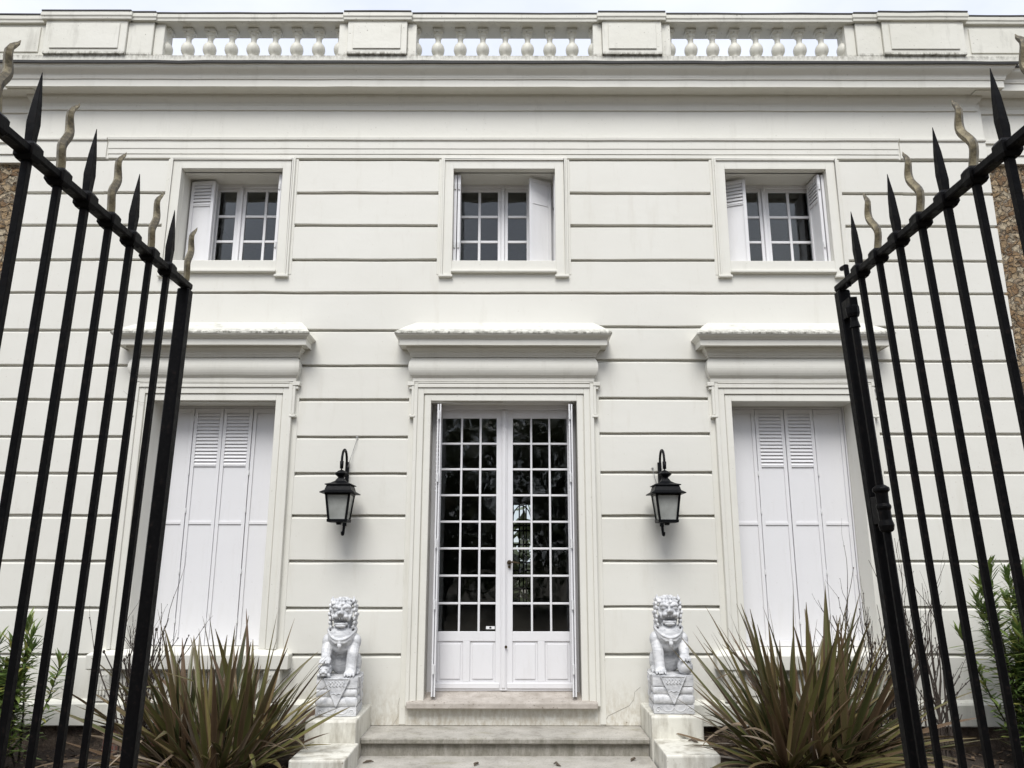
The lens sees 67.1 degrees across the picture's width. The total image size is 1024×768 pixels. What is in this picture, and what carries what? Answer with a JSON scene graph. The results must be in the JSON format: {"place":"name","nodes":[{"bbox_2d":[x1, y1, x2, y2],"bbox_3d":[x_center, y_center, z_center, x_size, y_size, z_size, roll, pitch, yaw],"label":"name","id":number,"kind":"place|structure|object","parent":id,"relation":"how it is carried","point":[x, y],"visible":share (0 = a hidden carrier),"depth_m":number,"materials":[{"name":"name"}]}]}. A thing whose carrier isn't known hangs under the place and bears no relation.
{"place":"outdoors","nodes":[
{"label":"outdoors","id":0,"kind":"place"},
{"bbox_2d":[5,749,297,767],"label":"garden soil","id":1,"kind":"structure","parent":0,"point":[42,756],"depth_m":6.19,"materials":[{"name":"brown soil"}]},
{"bbox_2d":[0,606,67,767],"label":"leafy shrub","id":2,"kind":"object","parent":1,"relation":"on","point":[29,644],"visible":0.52,"depth_m":5.95,"materials":[{"name":"green plant"}]},
{"bbox_2d":[89,554,208,762],"bbox_3d":[-3.026,2.227,6.299,1.052,1.669,0.617,-11,-17,40],"label":"bare shrub","id":3,"kind":"object","parent":1,"relation":"on","point":[128,670],"visible":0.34,"depth_m":6.14,"materials":[{"name":"brown plant"}]},
{"bbox_2d":[35,610,349,767],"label":"flax plant","id":4,"kind":"object","parent":1,"relation":"on","point":[206,725],"visible":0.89,"depth_m":5.51,"materials":[{"name":"green plant"}]},
{"bbox_2d":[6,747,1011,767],"bbox_3d":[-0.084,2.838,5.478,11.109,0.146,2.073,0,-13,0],"label":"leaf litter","id":5,"kind":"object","parent":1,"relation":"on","point":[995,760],"visible":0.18,"depth_m":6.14,"materials":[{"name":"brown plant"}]},
{"bbox_2d":[716,750,1014,767],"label":"garden soil","id":6,"kind":"structure","parent":0,"point":[980,761],"depth_m":6.21,"materials":[{"name":"brown soil"}]},
{"bbox_2d":[673,588,1003,767],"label":"flax plant","id":7,"kind":"object","parent":6,"relation":"on","point":[819,722],"visible":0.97,"depth_m":5.39,"materials":[{"name":"green plant"}]},
{"bbox_2d":[814,522,937,760],"bbox_3d":[2.868,2.050,6.157,0.916,1.967,0.781,6,-14,-23],"label":"bare shrub","id":8,"kind":"object","parent":6,"relation":"on","point":[893,716],"visible":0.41,"depth_m":6.10,"materials":[{"name":"brown plant"}]},
{"bbox_2d":[898,553,969,767],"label":"bare shrub","id":9,"kind":"object","parent":6,"relation":"on","point":[936,698],"visible":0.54,"depth_m":6.05,"materials":[{"name":"brown plant"}]},
{"bbox_2d":[950,555,1023,758],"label":"leafy shrub","id":10,"kind":"object","parent":6,"relation":"on","point":[1016,670],"visible":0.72,"depth_m":6.05,"materials":[{"name":"green plant"}]},
{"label":"path","id":11,"kind":"structure","parent":0,"visible":0},
{"bbox_2d":[0,40,197,767],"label":"iron gate","id":12,"kind":"structure","parent":11,"relation":"on","point":[28,152],"depth_m":1.94,"materials":[{"name":"black metal"}]},
{"bbox_2d":[355,726,656,767],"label":"front steps","id":13,"kind":"structure","parent":11,"relation":"on","point":[500,746],"depth_m":6.09,"materials":[{"name":"stone"}]},
{"label":"ground","id":14,"kind":"structure","parent":0,"visible":0},
{"bbox_2d":[288,704,370,767],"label":"stair pier","id":15,"kind":"structure","parent":14,"relation":"on","point":[344,735],"depth_m":5.89,"materials":[{"name":"white stone"}]},
{"bbox_2d":[315,596,363,716],"bbox_3d":[-1.391,2.200,6.304,0.361,0.903,0.407,1,-13,-3],"label":"guardian lion","id":16,"kind":"object","parent":15,"relation":"on","point":[340,668],"visible":1,"depth_m":6.20},
{"bbox_2d":[0,9,1023,753],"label":"house","id":17,"kind":"structure","parent":14,"relation":"on","point":[466,301],"depth_m":7.34,"materials":[{"name":"white paint"}]},
{"bbox_2d":[85,322,315,701],"bbox_3d":[-2.755,1.059,6.975,1.815,3.368,0.586,0,-13,0],"label":"shuttered window","id":18,"kind":"structure","parent":17,"relation":"in","point":[227,502],"depth_m":7.10,"materials":[{"name":"white wood"}]},
{"bbox_2d":[156,157,295,277],"bbox_3d":[-2.773,-1.601,7.718,1.254,1.260,0.426,0,-13,0],"label":"window","id":19,"kind":"structure","parent":17,"relation":"in","point":[204,211],"depth_m":7.66,"materials":[{"name":"white wood"}]},
{"bbox_2d":[319,436,360,535],"bbox_3d":[-1.493,0.874,6.780,0.296,0.896,0.396,0,-13,0],"label":"wall lantern","id":20,"kind":"object","parent":17,"relation":"attached to","point":[340,492],"depth_m":6.61,"materials":[{"name":"black metal"}]},
{"bbox_2d":[394,323,611,708],"bbox_3d":[-0.082,1.081,6.941,1.985,3.418,0.526,0,-13,0],"label":"front door","id":21,"kind":"structure","parent":17,"relation":"in","point":[501,668],"depth_m":7.01,"materials":[{"name":"white wood"}]},
{"bbox_2d":[438,157,568,277],"bbox_3d":[-0.078,-1.597,7.718,1.254,1.260,0.426,0,-13,0],"label":"window","id":22,"kind":"structure","parent":17,"relation":"in","point":[546,203],"depth_m":7.66,"materials":[{"name":"white wood"}]},
{"bbox_2d":[646,449,685,535],"bbox_3d":[1.337,0.943,6.766,0.296,0.764,0.396,0,-13,0],"label":"wall lantern","id":23,"kind":"object","parent":17,"relation":"attached to","point":[665,493],"depth_m":6.61,"materials":[{"name":"black metal"}]},
{"bbox_2d":[711,158,847,277],"bbox_3d":[2.607,-1.594,7.718,1.254,1.260,0.426,0,-13,0],"label":"window","id":24,"kind":"structure","parent":17,"relation":"in","point":[827,243],"depth_m":7.66,"materials":[{"name":"white wood"}]},
{"bbox_2d":[691,323,918,701],"bbox_3d":[2.590,1.067,6.976,1.815,3.368,0.586,0,-13,0],"label":"shuttered window","id":25,"kind":"structure","parent":17,"relation":"in","point":[785,495],"depth_m":7.12,"materials":[{"name":"white wood"}]},
{"bbox_2d":[640,703,720,767],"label":"stair pier","id":26,"kind":"structure","parent":14,"relation":"on","point":[669,747],"depth_m":5.97,"materials":[{"name":"white stone"}]},
{"bbox_2d":[647,594,694,713],"bbox_3d":[1.289,2.195,6.343,0.361,0.903,0.394,-1,-13,3],"label":"guardian lion","id":27,"kind":"object","parent":26,"relation":"on","point":[669,675],"visible":0.99,"depth_m":6.22},
{"bbox_2d":[834,34,1023,767],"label":"iron gate","id":28,"kind":"structure","parent":14,"relation":"on","point":[1007,148],"depth_m":1.99,"materials":[{"name":"black metal"}]}
]}

